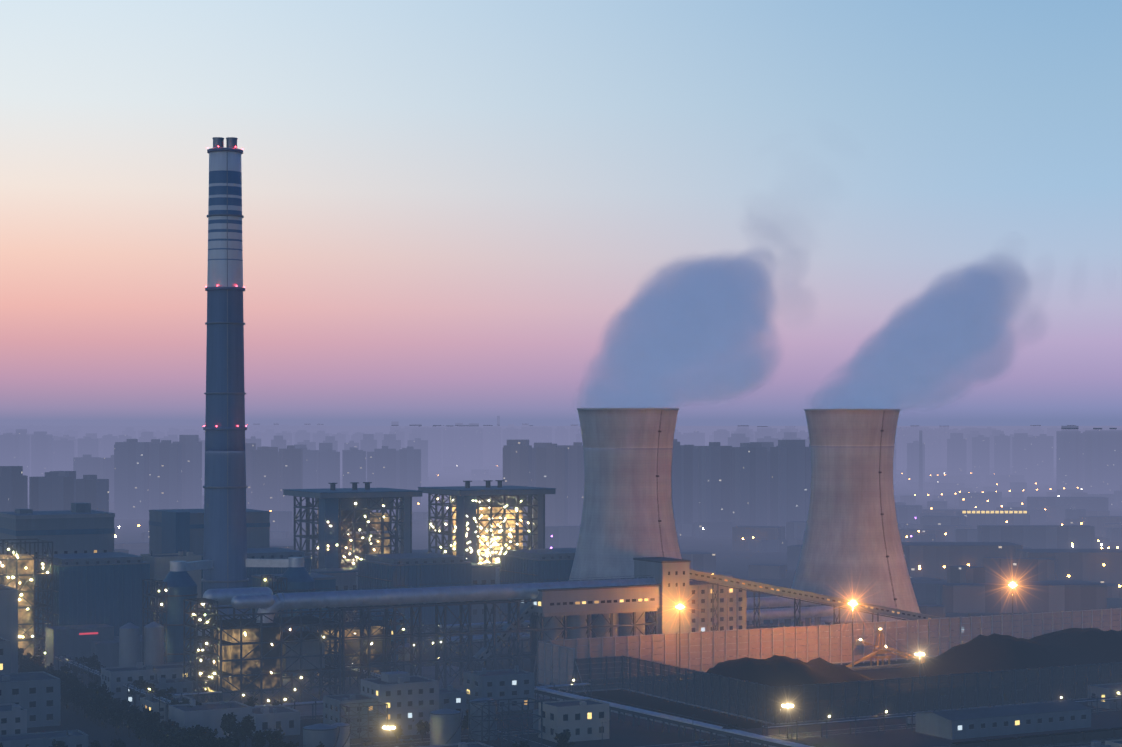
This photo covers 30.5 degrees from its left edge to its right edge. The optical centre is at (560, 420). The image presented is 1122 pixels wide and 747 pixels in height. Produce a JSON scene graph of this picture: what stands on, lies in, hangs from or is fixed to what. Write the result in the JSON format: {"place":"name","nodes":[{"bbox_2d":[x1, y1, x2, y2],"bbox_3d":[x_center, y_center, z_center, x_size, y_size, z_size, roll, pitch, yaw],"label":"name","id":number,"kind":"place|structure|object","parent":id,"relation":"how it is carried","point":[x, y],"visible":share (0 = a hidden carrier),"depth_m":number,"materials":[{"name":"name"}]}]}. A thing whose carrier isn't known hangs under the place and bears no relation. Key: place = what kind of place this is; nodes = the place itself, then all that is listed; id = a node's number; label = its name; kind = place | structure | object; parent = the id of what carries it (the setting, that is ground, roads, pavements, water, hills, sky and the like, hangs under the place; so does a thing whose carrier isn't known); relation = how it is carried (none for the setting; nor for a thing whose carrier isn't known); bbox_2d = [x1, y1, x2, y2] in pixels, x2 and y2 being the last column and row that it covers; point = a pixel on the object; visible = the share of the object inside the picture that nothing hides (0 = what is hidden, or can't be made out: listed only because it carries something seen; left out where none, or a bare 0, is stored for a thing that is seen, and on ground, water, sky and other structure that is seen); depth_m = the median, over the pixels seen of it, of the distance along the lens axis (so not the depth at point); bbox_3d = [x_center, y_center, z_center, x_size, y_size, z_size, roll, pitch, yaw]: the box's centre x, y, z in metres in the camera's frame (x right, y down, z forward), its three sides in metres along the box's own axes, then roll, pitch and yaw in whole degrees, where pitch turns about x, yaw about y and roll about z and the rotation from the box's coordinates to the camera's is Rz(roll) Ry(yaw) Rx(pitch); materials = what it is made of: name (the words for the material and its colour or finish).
{"place":"outdoors","nodes":[
{"label":"outdoors","id":0,"kind":"place"},
{"bbox_2d":[0,426,1121,746],"bbox_3d":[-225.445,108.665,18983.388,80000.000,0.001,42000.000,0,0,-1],"label":"ground","id":1,"kind":"structure","parent":0,"point":[630,732],"depth_m":922.71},
{"bbox_2d":[201,137,248,619],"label":"chimney","id":2,"kind":"object","parent":1,"relation":"on","point":[225,525],"visible":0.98,"depth_m":876.17,"materials":[{"name":"concrete"}]},
{"bbox_2d":[0,480,555,647],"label":"boiler buildings","id":3,"kind":"structure","parent":1,"relation":"on","point":[489,527],"depth_m":1037.55,"materials":[{"name":"metal"}]},
{"bbox_2d":[0,538,575,675],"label":"building","id":4,"kind":"structure","parent":1,"relation":"on","point":[79,605],"depth_m":908.82,"materials":[{"name":"concrete"}]},
{"bbox_2d":[0,647,738,746],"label":"trees","id":5,"kind":"object","parent":1,"relation":"on","point":[95,701],"visible":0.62,"depth_m":696.14,"materials":[{"name":"green plant"}]},
{"bbox_2d":[183,575,657,704],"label":"industrial building","id":6,"kind":"structure","parent":1,"relation":"on","point":[262,651],"depth_m":815.05,"materials":[{"name":"metal"}]},
{"bbox_2d":[0,416,1121,617],"bbox_3d":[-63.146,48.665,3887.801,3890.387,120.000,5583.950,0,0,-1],"label":"city blocks","id":7,"kind":"structure","parent":1,"relation":"on","point":[746,483],"depth_m":2215.28,"materials":[{"name":"grey concrete"}]},
{"bbox_2d":[114,465,1120,586],"bbox_3d":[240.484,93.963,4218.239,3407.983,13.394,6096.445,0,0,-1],"label":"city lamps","id":8,"kind":"object","parent":7,"relation":"attached to","point":[931,508],"visible":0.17,"depth_m":1980.90,"materials":[{"name":"yellow"}]},
{"bbox_2d":[0,584,1121,746],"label":"service buildings","id":9,"kind":"structure","parent":1,"relation":"on","point":[383,705],"depth_m":708.08,"materials":[{"name":"concrete"}]},
{"bbox_2d":[18,665,1121,746],"bbox_3d":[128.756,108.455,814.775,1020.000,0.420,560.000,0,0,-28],"label":"roads and rails","id":10,"kind":"structure","parent":1,"relation":"on","point":[306,710],"depth_m":775.40,"materials":[{"name":"asphalt"}]},
{"bbox_2d":[950,727,1121,746],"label":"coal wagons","id":11,"kind":"object","parent":10,"relation":"on","point":[1059,738],"visible":1,"depth_m":683.71,"materials":[{"name":"metal"}]},
{"bbox_2d":[55,557,1121,746],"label":"industrial buildings","id":12,"kind":"structure","parent":1,"relation":"on","point":[162,641],"depth_m":789.65,"materials":[{"name":"concrete"}]},
{"bbox_2d":[569,408,681,580],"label":"cooling tower","id":13,"kind":"structure","parent":1,"relation":"on","point":[627,515],"depth_m":963.88,"materials":[{"name":"concrete"}]},
{"bbox_2d":[473,557,983,680],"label":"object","id":14,"kind":"object","parent":1,"relation":"on","point":[710,602],"visible":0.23,"depth_m":879.01,"materials":[{"name":"concrete"}]},
{"bbox_2d":[533,583,1121,729],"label":"coal yard","id":15,"kind":"structure","parent":1,"relation":"on","point":[1073,660],"depth_m":829.85,"materials":[{"name":"metal"}]},
{"bbox_2d":[784,409,930,639],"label":"cooling tower","id":16,"kind":"structure","parent":1,"relation":"on","point":[852,549],"depth_m":1033.31,"materials":[{"name":"concrete"}]},
{"bbox_2d":[0,0,1121,425],"label":"sky","id":17,"kind":"structure","parent":0,"point":[530,212],"materials":[{"name":"blue"}]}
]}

